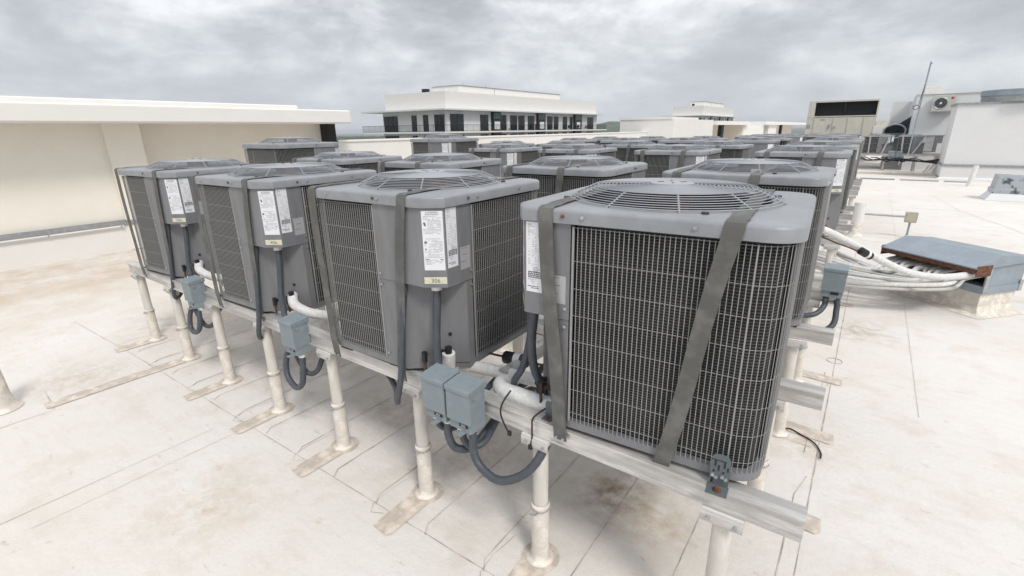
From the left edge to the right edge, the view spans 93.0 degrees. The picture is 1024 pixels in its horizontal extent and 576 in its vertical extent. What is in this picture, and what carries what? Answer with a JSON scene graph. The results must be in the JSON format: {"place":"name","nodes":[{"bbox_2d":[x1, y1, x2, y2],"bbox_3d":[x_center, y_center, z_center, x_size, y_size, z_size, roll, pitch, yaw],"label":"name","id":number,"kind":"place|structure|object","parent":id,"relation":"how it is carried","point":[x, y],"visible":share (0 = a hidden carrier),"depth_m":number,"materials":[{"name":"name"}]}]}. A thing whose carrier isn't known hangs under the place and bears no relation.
{"place":"outdoors","nodes":[
{"label":"outdoors","id":0,"kind":"place"},
{"bbox_2d":[0,0,1023,133],"label":"sky","id":1,"kind":"structure","parent":0,"point":[763,60],"materials":[{"name":"grey"}]},
{"bbox_2d":[336,127,805,136],"bbox_3d":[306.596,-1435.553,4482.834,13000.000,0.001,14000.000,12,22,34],"label":"ground","id":2,"kind":"structure","parent":0,"point":[797,130],"depth_m":3964.08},
{"bbox_2d":[361,85,606,138],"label":"office building","id":3,"kind":"structure","parent":2,"relation":"on","point":[464,110],"depth_m":83.57,"materials":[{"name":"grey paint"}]},
{"bbox_2d":[662,100,733,120],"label":"apartment building","id":4,"kind":"structure","parent":2,"relation":"on","point":[703,110],"depth_m":142.38,"materials":[{"name":"white paint"}]},
{"bbox_2d":[596,121,619,132],"bbox_3d":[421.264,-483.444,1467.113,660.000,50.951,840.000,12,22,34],"label":"hill","id":5,"kind":"structure","parent":0,"point":[612,126],"depth_m":1265.54,"materials":[{"name":"green plant"}]},
{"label":"roof terrace","id":6,"kind":"structure","parent":0,"visible":0},
{"bbox_2d":[0,96,350,271],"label":"penthouse wall","id":7,"kind":"structure","parent":6,"relation":"on","point":[61,159],"depth_m":9.99,"materials":[{"name":"beige paint"}]},
{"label":"roof patch","id":8,"kind":"structure","parent":0,"visible":0},
{"bbox_2d":[700,504,745,575],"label":"support post","id":9,"kind":"object","parent":8,"relation":"on","point":[725,526],"visible":0.71,"depth_m":2.10,"materials":[{"name":"metal"}]},
{"bbox_2d":[127,261,807,542],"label":"support beam","id":10,"kind":"structure","parent":9,"relation":"on","point":[769,512],"depth_m":2.33,"materials":[{"name":"metal"}]},
{"bbox_2d":[114,158,265,277],"bbox_3d":[-3.454,-0.822,5.525,1.125,1.260,1.174,10,21,30],"label":"condenser unit","id":11,"kind":"object","parent":10,"relation":"on","point":[161,196],"visible":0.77,"depth_m":5.04,"materials":[{"name":"grey metal"}]},
{"bbox_2d":[166,223,184,299],"bbox_3d":[-3.808,-0.372,5.438,0.134,0.850,0.992,-12,21,-32],"label":"flexible conduit","id":12,"kind":"object","parent":11,"relation":"attached to","point":[171,266],"visible":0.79,"depth_m":5.05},
{"bbox_2d":[182,226,213,289],"bbox_3d":[-3.114,-0.282,4.838,0.588,0.704,0.115,12,22,34],"label":"flexible conduit","id":13,"kind":"object","parent":11,"relation":"attached to","point":[187,251],"visible":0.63,"depth_m":4.96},
{"bbox_2d":[194,260,221,281],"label":"insulated pipe","id":14,"kind":"object","parent":11,"relation":"attached to","point":[200,270],"visible":0.69,"depth_m":5.00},
{"bbox_2d":[180,275,205,309],"bbox_3d":[-3.073,0.055,4.708,0.192,0.316,0.190,12,22,34],"label":"disconnect box","id":15,"kind":"object","parent":10,"relation":"attached to","point":[194,287],"visible":1,"depth_m":4.66,"materials":[{"name":"metal"}]},
{"bbox_2d":[187,306,202,334],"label":"flexible conduit","id":16,"kind":"object","parent":15,"relation":"attached to","point":[192,330],"visible":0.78,"depth_m":4.80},
{"bbox_2d":[189,162,376,321],"bbox_3d":[-1.972,-0.502,4.476,1.125,1.260,1.174,11,21,32],"label":"condenser unit","id":17,"kind":"object","parent":10,"relation":"on","point":[265,208],"visible":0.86,"depth_m":4.00,"materials":[{"name":"grey metal"}]},
{"bbox_2d":[253,245,262,339],"bbox_3d":[-2.353,-0.050,4.384,0.134,0.850,0.992,-12,21,-32],"label":"flexible conduit","id":18,"kind":"object","parent":17,"relation":"attached to","point":[258,308],"visible":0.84,"depth_m":3.99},
{"bbox_2d":[275,250,287,316],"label":"flexible conduit","id":19,"kind":"object","parent":17,"relation":"attached to","point":[280,282],"visible":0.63,"depth_m":3.91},
{"bbox_2d":[287,292,333,319],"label":"insulated pipe","id":20,"kind":"object","parent":17,"relation":"attached to","point":[295,305],"visible":0.84,"depth_m":3.95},
{"bbox_2d":[277,312,311,357],"bbox_3d":[-1.656,0.373,3.714,0.192,0.316,0.190,12,22,34],"label":"disconnect box","id":21,"kind":"object","parent":10,"relation":"attached to","point":[295,335],"visible":1,"depth_m":3.67,"materials":[{"name":"metal"}]},
{"bbox_2d":[283,350,305,389],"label":"flexible conduit","id":22,"kind":"object","parent":21,"relation":"attached to","point":[293,384],"visible":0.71,"depth_m":3.86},
{"bbox_2d":[307,169,539,381],"bbox_3d":[-0.537,-0.190,3.452,1.125,1.260,1.174,11,21,32],"label":"condenser unit","id":23,"kind":"object","parent":10,"relation":"on","point":[456,235],"visible":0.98,"depth_m":3.03,"materials":[{"name":"grey metal"}]},
{"bbox_2d":[385,283,407,404],"bbox_3d":[-0.931,0.263,3.358,0.134,0.850,0.992,-12,21,-32],"label":"flexible conduit","id":24,"kind":"object","parent":23,"relation":"attached to","point":[397,386],"visible":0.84,"depth_m":2.98,"materials":[{"name":"plastic"}]},
{"bbox_2d":[433,290,441,363],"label":"flexible conduit","id":25,"kind":"object","parent":23,"relation":"attached to","point":[437,326],"visible":0.5,"depth_m":2.88,"materials":[{"name":"plastic"}]},
{"bbox_2d":[419,363,459,424],"bbox_3d":[-0.413,0.632,2.832,0.192,0.316,0.190,12,22,34],"label":"disconnect box","id":26,"kind":"object","parent":10,"relation":"attached to","point":[435,378],"visible":0.74,"depth_m":2.78,"materials":[{"name":"metal"}]},
{"bbox_2d":[444,366,542,452],"bbox_3d":[-0.040,0.761,3.100,0.876,0.303,0.155,-17,24,-40],"label":"flexible conduit","id":27,"kind":"object","parent":26,"relation":"attached to","point":[453,445],"visible":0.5,"depth_m":2.87,"materials":[{"name":"plastic"}]},
{"bbox_2d":[444,372,485,436],"bbox_3d":[-0.257,0.667,2.725,0.192,0.316,0.190,12,22,34],"label":"disconnect box","id":28,"kind":"object","parent":10,"relation":"attached to","point":[465,400],"visible":1,"depth_m":2.68,"materials":[{"name":"metal"}]},
{"bbox_2d":[459,386,535,448],"bbox_3d":[0.071,0.762,3.036,0.900,0.267,0.074,-13,22,-33],"label":"flexible conduit","id":29,"kind":"object","parent":28,"relation":"attached to","point":[483,441],"visible":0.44,"depth_m":2.88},
{"bbox_2d":[493,374,550,411],"bbox_3d":[0.054,0.614,2.797,0.226,0.161,0.561,-12,21,-31],"label":"insulated pipe","id":30,"kind":"object","parent":10,"relation":"on","point":[503,386],"visible":0.69,"depth_m":2.71,"materials":[{"name":"plastic"}]},
{"bbox_2d":[520,178,815,480],"bbox_3d":[0.789,0.077,2.572,1.229,1.260,1.134,10,21,31],"label":"condenser unit","id":31,"kind":"object","parent":10,"relation":"on","point":[664,307],"visible":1,"depth_m":2.08,"materials":[{"name":"grey metal"}]},
{"bbox_2d":[459,361,542,386],"bbox_3d":[-0.053,0.532,3.034,0.646,0.098,0.112,8,20,26],"label":"insulated pipe","id":32,"kind":"object","parent":31,"relation":"attached to","point":[491,370],"visible":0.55,"depth_m":3.05,"materials":[{"name":"plastic"}]},
{"bbox_2d":[469,313,551,485],"bbox_3d":[0.013,0.584,2.581,0.510,1.025,0.274,-2,18,-5],"label":"flexible conduit","id":33,"kind":"object","parent":31,"relation":"attached to","point":[533,465],"visible":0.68,"depth_m":2.61,"materials":[{"name":"plastic"}]},
{"bbox_2d":[511,312,529,385],"bbox_3d":[0.041,0.343,2.729,0.091,0.653,0.212,-10,20,-26],"label":"flexible conduit","id":34,"kind":"object","parent":31,"relation":"attached to","point":[518,374],"visible":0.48,"depth_m":2.71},
{"bbox_2d":[705,454,730,498],"bbox_3d":[0.852,0.773,2.014,0.095,0.156,0.069,10,21,29],"label":"angle bracket","id":35,"kind":"object","parent":10,"relation":"on","point":[719,475],"visible":1,"depth_m":2.03,"materials":[{"name":"grey metal"}]},
{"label":"support post","id":36,"kind":"object","parent":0,"visible":0},
{"bbox_2d":[861,153,939,156],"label":"support beam","id":37,"kind":"structure","parent":36,"relation":"on","point":[934,155],"depth_m":25.00,"materials":[{"name":"metal"}]},
{"bbox_2d":[862,134,890,152],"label":"condenser unit","id":38,"kind":"object","parent":37,"relation":"on","point":[878,143],"visible":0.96,"depth_m":25.60,"materials":[{"name":"grey metal"}]},
{"bbox_2d":[896,134,925,153],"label":"condenser unit","id":39,"kind":"object","parent":37,"relation":"on","point":[917,139],"visible":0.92,"depth_m":24.81,"materials":[{"name":"grey metal"}]},
{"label":"building block","id":40,"kind":"object","parent":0,"visible":0},
{"bbox_2d":[0,156,1023,575],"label":"roof deck","id":41,"kind":"structure","parent":40,"relation":"on","point":[898,486],"depth_m":3.72,"materials":[{"name":"concrete"}]},
{"bbox_2d":[0,370,23,415],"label":"vent pipe","id":42,"kind":"object","parent":41,"relation":"on","point":[9,403],"visible":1,"depth_m":4.49,"materials":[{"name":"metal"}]},
{"bbox_2d":[44,353,201,408],"bbox_3d":[-3.989,0.938,5.084,0.224,0.004,1.362,12,22,34],"label":"roof patch","id":43,"kind":"object","parent":41,"relation":"on","point":[96,389],"visible":0.84,"depth_m":4.98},
{"bbox_2d":[163,286,197,360],"bbox_3d":[-3.665,0.383,5.386,0.170,0.858,0.164,14,23,39],"label":"support post","id":44,"kind":"object","parent":43,"relation":"on","point":[185,340],"visible":0.92,"depth_m":5.37,"materials":[{"name":"metal"}]},
{"bbox_2d":[114,335,167,351],"bbox_3d":[-4.515,0.672,5.927,0.224,0.004,0.542,12,22,34],"label":"roof patch","id":45,"kind":"object","parent":41,"relation":"on","point":[132,345],"visible":0.87,"depth_m":5.88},
{"bbox_2d":[131,272,163,340],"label":"support post","id":46,"kind":"object","parent":45,"relation":"on","point":[152,323],"visible":0.94,"depth_m":5.89,"materials":[{"name":"metal"}]},
{"bbox_2d":[183,375,242,399],"bbox_3d":[-2.985,0.992,4.873,0.224,0.004,0.542,12,22,34],"label":"roof patch","id":47,"kind":"object","parent":41,"relation":"on","point":[204,390],"visible":0.82,"depth_m":4.82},
{"bbox_2d":[203,302,238,383],"bbox_3d":[-2.900,0.543,4.859,0.170,0.858,0.164,12,22,35],"label":"support post","id":48,"kind":"object","parent":47,"relation":"on","point":[223,351],"visible":0.95,"depth_m":4.84,"materials":[{"name":"metal"}]},
{"bbox_2d":[231,402,293,433],"bbox_3d":[-2.219,1.153,4.346,0.224,0.004,0.542,12,22,34],"label":"roof patch","id":49,"kind":"object","parent":41,"relation":"on","point":[256,420],"visible":0.82,"depth_m":4.29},
{"bbox_2d":[253,322,289,413],"bbox_3d":[-2.134,0.703,4.332,0.170,0.858,0.164,14,23,39],"label":"support post","id":50,"kind":"object","parent":49,"relation":"on","point":[280,405],"visible":0.91,"depth_m":4.32,"materials":[{"name":"metal"}]},
{"bbox_2d":[128,351,493,575],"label":"roof seam","id":51,"kind":"object","parent":41,"relation":"on","point":[336,478],"visible":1,"depth_m":3.48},
{"bbox_2d":[291,436,358,476],"bbox_3d":[-1.454,1.313,3.819,0.224,0.004,0.542,12,22,34],"label":"roof patch","id":52,"kind":"object","parent":41,"relation":"on","point":[317,460],"visible":0.85,"depth_m":3.77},
{"bbox_2d":[316,348,353,450],"bbox_3d":[-1.369,0.863,3.805,0.170,0.858,0.164,12,22,34],"label":"support post","id":53,"kind":"object","parent":52,"relation":"on","point":[344,441],"visible":0.97,"depth_m":3.78,"materials":[{"name":"metal"}]},
{"bbox_2d":[373,481,442,535],"bbox_3d":[-0.688,1.473,3.292,0.224,0.004,0.542,12,22,34],"label":"roof patch","id":54,"kind":"object","parent":41,"relation":"on","point":[402,512],"visible":0.82,"depth_m":3.24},
{"bbox_2d":[402,383,437,499],"bbox_3d":[-0.604,1.023,3.278,0.170,0.858,0.164,14,23,39],"label":"support post","id":55,"kind":"object","parent":54,"relation":"on","point":[427,489],"visible":0.94,"depth_m":3.26,"materials":[{"name":"metal"}]},
{"bbox_2d":[337,131,646,158],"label":"parapet wall","id":56,"kind":"structure","parent":41,"relation":"on","point":[397,147],"depth_m":16.74,"materials":[{"name":"white paint"}]},
{"bbox_2d":[508,542,559,575],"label":"roof patch","id":57,"kind":"object","parent":41,"relation":"on","point":[523,567],"visible":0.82,"depth_m":2.81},
{"bbox_2d":[521,431,553,567],"bbox_3d":[0.162,1.184,2.751,0.170,0.858,0.164,13,22,35],"label":"support post","id":58,"kind":"object","parent":57,"relation":"on","point":[540,554],"visible":0.94,"depth_m":2.73,"materials":[{"name":"metal"}]},
{"bbox_2d":[619,117,805,139],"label":"penthouse block","id":59,"kind":"structure","parent":41,"relation":"on","point":[669,127],"depth_m":36.77,"materials":[{"name":"white paint"}]},
{"bbox_2d":[747,399,785,490],"bbox_3d":[1.584,1.053,3.090,0.170,0.858,0.164,12,22,35],"label":"support post","id":60,"kind":"object","parent":41,"relation":"on","point":[758,483],"visible":0.25,"depth_m":3.06,"materials":[{"name":"metal"}]},
{"bbox_2d":[536,318,825,410],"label":"support beam","id":61,"kind":"structure","parent":60,"relation":"on","point":[802,394],"depth_m":2.84,"materials":[{"name":"metal"}]},
{"bbox_2d":[499,345,542,373],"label":"insulated pipe","id":62,"kind":"object","parent":61,"relation":"on","point":[514,364],"visible":0.09,"depth_m":3.06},
{"bbox_2d":[489,351,542,367],"bbox_3d":[0.027,0.462,3.150,0.400,0.084,0.086,8,20,27],"label":"filter drier","id":63,"kind":"object","parent":62,"relation":"attached to","point":[508,357],"visible":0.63,"depth_m":3.13,"materials":[{"name":"black metal"}]},
{"bbox_2d":[772,338,806,436],"bbox_3d":[2.196,0.782,3.896,0.170,0.858,0.164,9,21,29],"label":"support post","id":64,"kind":"object","parent":41,"relation":"on","point":[790,361],"visible":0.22,"depth_m":3.82,"materials":[{"name":"metal"}]},
{"bbox_2d":[789,323,834,345],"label":"support beam","id":65,"kind":"structure","parent":64,"relation":"on","point":[814,333],"depth_m":3.66,"materials":[{"name":"metal"}]},
{"bbox_2d":[292,151,401,177],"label":"condenser unit","id":66,"kind":"object","parent":65,"relation":"on","point":[369,160],"visible":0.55,"depth_m":6.59,"materials":[{"name":"grey metal"}]},
{"bbox_2d":[378,153,501,178],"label":"condenser unit","id":67,"kind":"object","parent":65,"relation":"on","point":[491,166],"visible":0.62,"depth_m":5.63,"materials":[{"name":"grey metal"}]},
{"bbox_2d":[502,155,647,198],"bbox_3d":[0.656,-0.721,5.032,1.165,1.260,1.135,11,22,33],"label":"condenser unit","id":68,"kind":"object","parent":65,"relation":"on","point":[555,174],"visible":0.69,"depth_m":4.51,"materials":[{"name":"grey metal"}]},
{"bbox_2d":[662,158,836,327],"bbox_3d":[1.969,-0.453,4.149,1.165,1.260,1.135,12,22,34],"label":"condenser unit","id":69,"kind":"object","parent":65,"relation":"on","point":[801,177],"visible":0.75,"depth_m":3.62,"materials":[{"name":"grey metal"}]},
{"bbox_2d":[793,300,819,382],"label":"support post","id":70,"kind":"object","parent":41,"relation":"on","point":[811,305],"visible":0.3,"depth_m":4.72,"materials":[{"name":"metal"}]},
{"bbox_2d":[809,287,833,302],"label":"support beam","id":71,"kind":"structure","parent":70,"relation":"on","point":[815,294],"depth_m":4.52,"materials":[{"name":"metal"}]},
{"bbox_2d":[242,137,338,163],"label":"condenser unit","id":72,"kind":"object","parent":71,"relation":"on","point":[270,151],"visible":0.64,"depth_m":7.64,"materials":[{"name":"grey metal"}]},
{"bbox_2d":[820,263,849,299],"bbox_3d":[2.921,-0.047,4.401,0.192,0.316,0.190,12,22,34],"label":"disconnect box","id":73,"kind":"object","parent":71,"relation":"attached to","point":[835,276],"visible":0.96,"depth_m":4.35,"materials":[{"name":"metal"}]},
{"bbox_2d":[826,298,840,328],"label":"flexible conduit","id":74,"kind":"object","parent":73,"relation":"attached to","point":[835,316],"visible":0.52,"depth_m":4.40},
{"bbox_2d":[786,421,833,443],"bbox_3d":[2.414,1.183,4.042,0.455,0.001,0.161,14,23,38],"label":"roof patch","id":75,"kind":"object","parent":41,"relation":"on","point":[818,435],"visible":0.67,"depth_m":4.01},
{"bbox_2d":[804,514,820,533],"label":"roof patch","id":76,"kind":"object","parent":41,"relation":"on","point":[812,524],"visible":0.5,"depth_m":3.08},
{"bbox_2d":[802,370,841,384],"bbox_3d":[3.074,0.891,4.912,0.455,0.001,0.161,14,23,38],"label":"roof patch","id":77,"kind":"object","parent":41,"relation":"on","point":[822,377],"visible":0.67,"depth_m":4.88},
{"bbox_2d":[794,255,855,575],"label":"roof seam","id":78,"kind":"object","parent":41,"relation":"on","point":[821,430],"visible":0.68,"depth_m":3.88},
{"bbox_2d":[819,244,838,304],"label":"support post","id":79,"kind":"object","parent":41,"relation":"on","point":[831,249],"visible":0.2,"depth_m":6.67,"materials":[{"name":"metal"}]},
{"bbox_2d":[820,235,846,245],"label":"support beam","id":80,"kind":"structure","parent":79,"relation":"on","point":[825,241],"depth_m":6.64,"materials":[{"name":"metal"}]},
{"bbox_2d":[410,134,478,157],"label":"condenser unit","id":81,"kind":"object","parent":80,"relation":"on","point":[442,143],"visible":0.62,"depth_m":10.36,"materials":[{"name":"grey metal"}]},
{"bbox_2d":[469,143,541,176],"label":"condenser unit","id":82,"kind":"object","parent":80,"relation":"on","point":[509,154],"visible":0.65,"depth_m":9.40,"materials":[{"name":"grey metal"}]},
{"bbox_2d":[538,144,616,160],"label":"condenser unit","id":83,"kind":"object","parent":80,"relation":"on","point":[580,149],"visible":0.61,"depth_m":8.53,"materials":[{"name":"grey metal"}]},
{"bbox_2d":[634,144,721,177],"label":"condenser unit","id":84,"kind":"object","parent":80,"relation":"on","point":[659,160],"visible":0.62,"depth_m":7.51,"materials":[{"name":"grey metal"}]},
{"bbox_2d":[754,144,852,234],"bbox_3d":[4.138,-1.418,7.024,1.125,1.260,1.174,12,22,34],"label":"condenser unit","id":85,"kind":"object","parent":80,"relation":"on","point":[838,158],"visible":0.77,"depth_m":6.48,"materials":[{"name":"grey metal"}]},
{"bbox_2d":[836,220,847,257],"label":"support post","id":86,"kind":"object","parent":41,"relation":"on","point":[843,221],"visible":0.24,"depth_m":8.36,"materials":[{"name":"metal"}]},
{"bbox_2d":[839,213,852,220],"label":"support beam","id":87,"kind":"structure","parent":86,"relation":"on","point":[844,216],"depth_m":8.34,"materials":[{"name":"metal"}]},
{"bbox_2d":[534,140,594,148],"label":"condenser unit","id":88,"kind":"object","parent":87,"relation":"on","point":[551,144],"visible":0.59,"depth_m":11.40,"materials":[{"name":"grey metal"}]},
{"bbox_2d":[600,140,665,161],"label":"condenser unit","id":89,"kind":"object","parent":87,"relation":"on","point":[625,151],"visible":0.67,"depth_m":10.34,"materials":[{"name":"grey metal"}]},
{"bbox_2d":[691,140,753,163],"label":"condenser unit","id":90,"kind":"object","parent":87,"relation":"on","point":[731,149],"visible":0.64,"depth_m":9.26,"materials":[{"name":"grey metal"}]},
{"bbox_2d":[787,140,859,212],"bbox_3d":[5.555,-2.051,8.907,1.165,1.260,1.135,12,22,34],"label":"condenser unit","id":91,"kind":"object","parent":87,"relation":"on","point":[848,146],"visible":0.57,"depth_m":8.42,"materials":[{"name":"grey metal"}]},
{"bbox_2d":[805,99,888,161],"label":"rooftop unit","id":92,"kind":"object","parent":41,"relation":"on","point":[860,116],"visible":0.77,"depth_m":33.47,"materials":[{"name":"beige metal"}]},
{"bbox_2d":[844,195,855,231],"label":"support post","id":93,"kind":"object","parent":41,"relation":"on","point":[851,198],"visible":0.23,"depth_m":11.33,"materials":[{"name":"metal"}]},
{"bbox_2d":[849,190,858,195],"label":"support beam","id":94,"kind":"structure","parent":93,"relation":"on","point":[851,192],"depth_m":11.26,"materials":[{"name":"metal"}]},
{"bbox_2d":[658,137,708,144],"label":"condenser unit","id":95,"kind":"object","parent":94,"relation":"on","point":[683,140],"visible":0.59,"depth_m":13.25,"materials":[{"name":"grey metal"}]},
{"bbox_2d":[728,137,779,157],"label":"condenser unit","id":96,"kind":"object","parent":94,"relation":"on","point":[762,143],"visible":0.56,"depth_m":12.13,"materials":[{"name":"grey metal"}]},
{"bbox_2d":[806,136,861,188],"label":"condenser unit","id":97,"kind":"object","parent":94,"relation":"on","point":[850,140],"visible":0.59,"depth_m":11.32,"materials":[{"name":"grey metal"}]},
{"bbox_2d":[844,202,866,236],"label":"vent pipe","id":98,"kind":"object","parent":41,"relation":"on","point":[858,213],"visible":0.96,"depth_m":10.97,"materials":[{"name":"white plastic"}]},
{"bbox_2d":[865,212,918,236],"bbox_3d":[8.511,-1.451,10.975,1.034,0.570,0.275,7,20,23],"label":"junction box","id":99,"kind":"object","parent":41,"relation":"on","point":[910,217],"visible":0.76,"depth_m":10.80,"materials":[{"name":"metal"}]},
{"bbox_2d":[880,90,986,170],"bbox_3d":[25.986,-8.613,26.736,8.620,3.970,6.050,12,22,34],"label":"machine room","id":100,"kind":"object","parent":41,"relation":"on","point":[930,123],"visible":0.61,"depth_m":25.89,"materials":[{"name":"grey paint"}]},
{"bbox_2d":[870,116,911,149],"bbox_3d":[21.979,-9.034,28.241,1.850,1.950,1.595,12,22,34],"label":"exhaust duct","id":101,"kind":"object","parent":100,"relation":"attached to","point":[899,129],"visible":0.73,"depth_m":27.75,"materials":[{"name":"metal"}]},
{"bbox_2d":[929,95,956,113],"bbox_3d":[22.280,-9.484,25.097,1.000,0.880,0.450,12,22,34],"label":"split air conditioner","id":102,"kind":"object","parent":100,"relation":"attached to","point":[942,103],"visible":0.97,"depth_m":24.95,"materials":[{"name":"grey"}]},
{"bbox_2d":[880,236,1023,319],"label":"pipe housing","id":103,"kind":"object","parent":41,"relation":"on","point":[991,294],"visible":0.85,"depth_m":6.46,"materials":[{"name":"grey"}]},
{"bbox_2d":[820,244,921,270],"bbox_3d":[5.360,-0.485,7.442,0.571,0.266,1.490,-16,24,-39],"label":"insulated pipe","id":104,"kind":"object","parent":103,"relation":"attached to","point":[851,258],"visible":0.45,"depth_m":7.32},
{"bbox_2d":[818,254,934,275],"bbox_3d":[5.306,-0.332,7.120,1.634,0.190,0.388,8,20,26],"label":"insulated pipe","id":105,"kind":"object","parent":103,"relation":"attached to","point":[919,267],"visible":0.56,"depth_m":7.12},
{"bbox_2d":[817,257,942,278],"bbox_3d":[5.278,-0.292,7.029,1.686,0.190,0.452,8,20,26],"label":"insulated pipe","id":106,"kind":"object","parent":103,"relation":"attached to","point":[882,274],"visible":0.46,"depth_m":6.95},
{"bbox_2d":[814,274,959,286],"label":"insulated pipe","id":107,"kind":"object","parent":103,"relation":"attached to","point":[894,284],"visible":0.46,"depth_m":6.36,"materials":[{"name":"plastic"}]},
{"bbox_2d":[816,264,963,282],"bbox_3d":[5.170,-0.190,6.655,2.002,0.149,0.409,4,19,15],"label":"insulated pipe","id":108,"kind":"object","parent":103,"relation":"attached to","point":[875,277],"visible":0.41,"depth_m":6.58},
{"bbox_2d":[813,276,985,290],"bbox_3d":[5.079,-0.078,6.408,2.294,0.207,0.324,2,18,8],"label":"insulated pipe","id":109,"kind":"object","parent":103,"relation":"attached to","point":[959,283],"visible":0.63,"depth_m":6.33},
{"bbox_2d":[823,227,976,280],"bbox_3d":[4.967,-0.453,6.140,2.511,0.769,0.210,-2,18,-5],"label":"insulated pipe","id":110,"kind":"object","parent":103,"relation":"attached to","point":[855,245],"visible":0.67,"depth_m":6.18,"materials":[{"name":"plastic"}]},
{"bbox_2d":[935,101,1023,180],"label":"stair enclosure","id":111,"kind":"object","parent":41,"relation":"on","point":[987,138],"visible":1,"depth_m":21.40,"materials":[{"name":"grey paint"}]},
{"bbox_2d":[980,88,1023,101],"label":"roof hatch curb","id":112,"kind":"structure","parent":111,"relation":"on","point":[1001,95],"depth_m":20.68,"materials":[{"name":"metal"}]},
{"bbox_2d":[979,174,1023,201],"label":"roof vent","id":113,"kind":"object","parent":41,"relation":"on","point":[1006,187],"visible":1,"depth_m":15.75,"materials":[{"name":"metal"}]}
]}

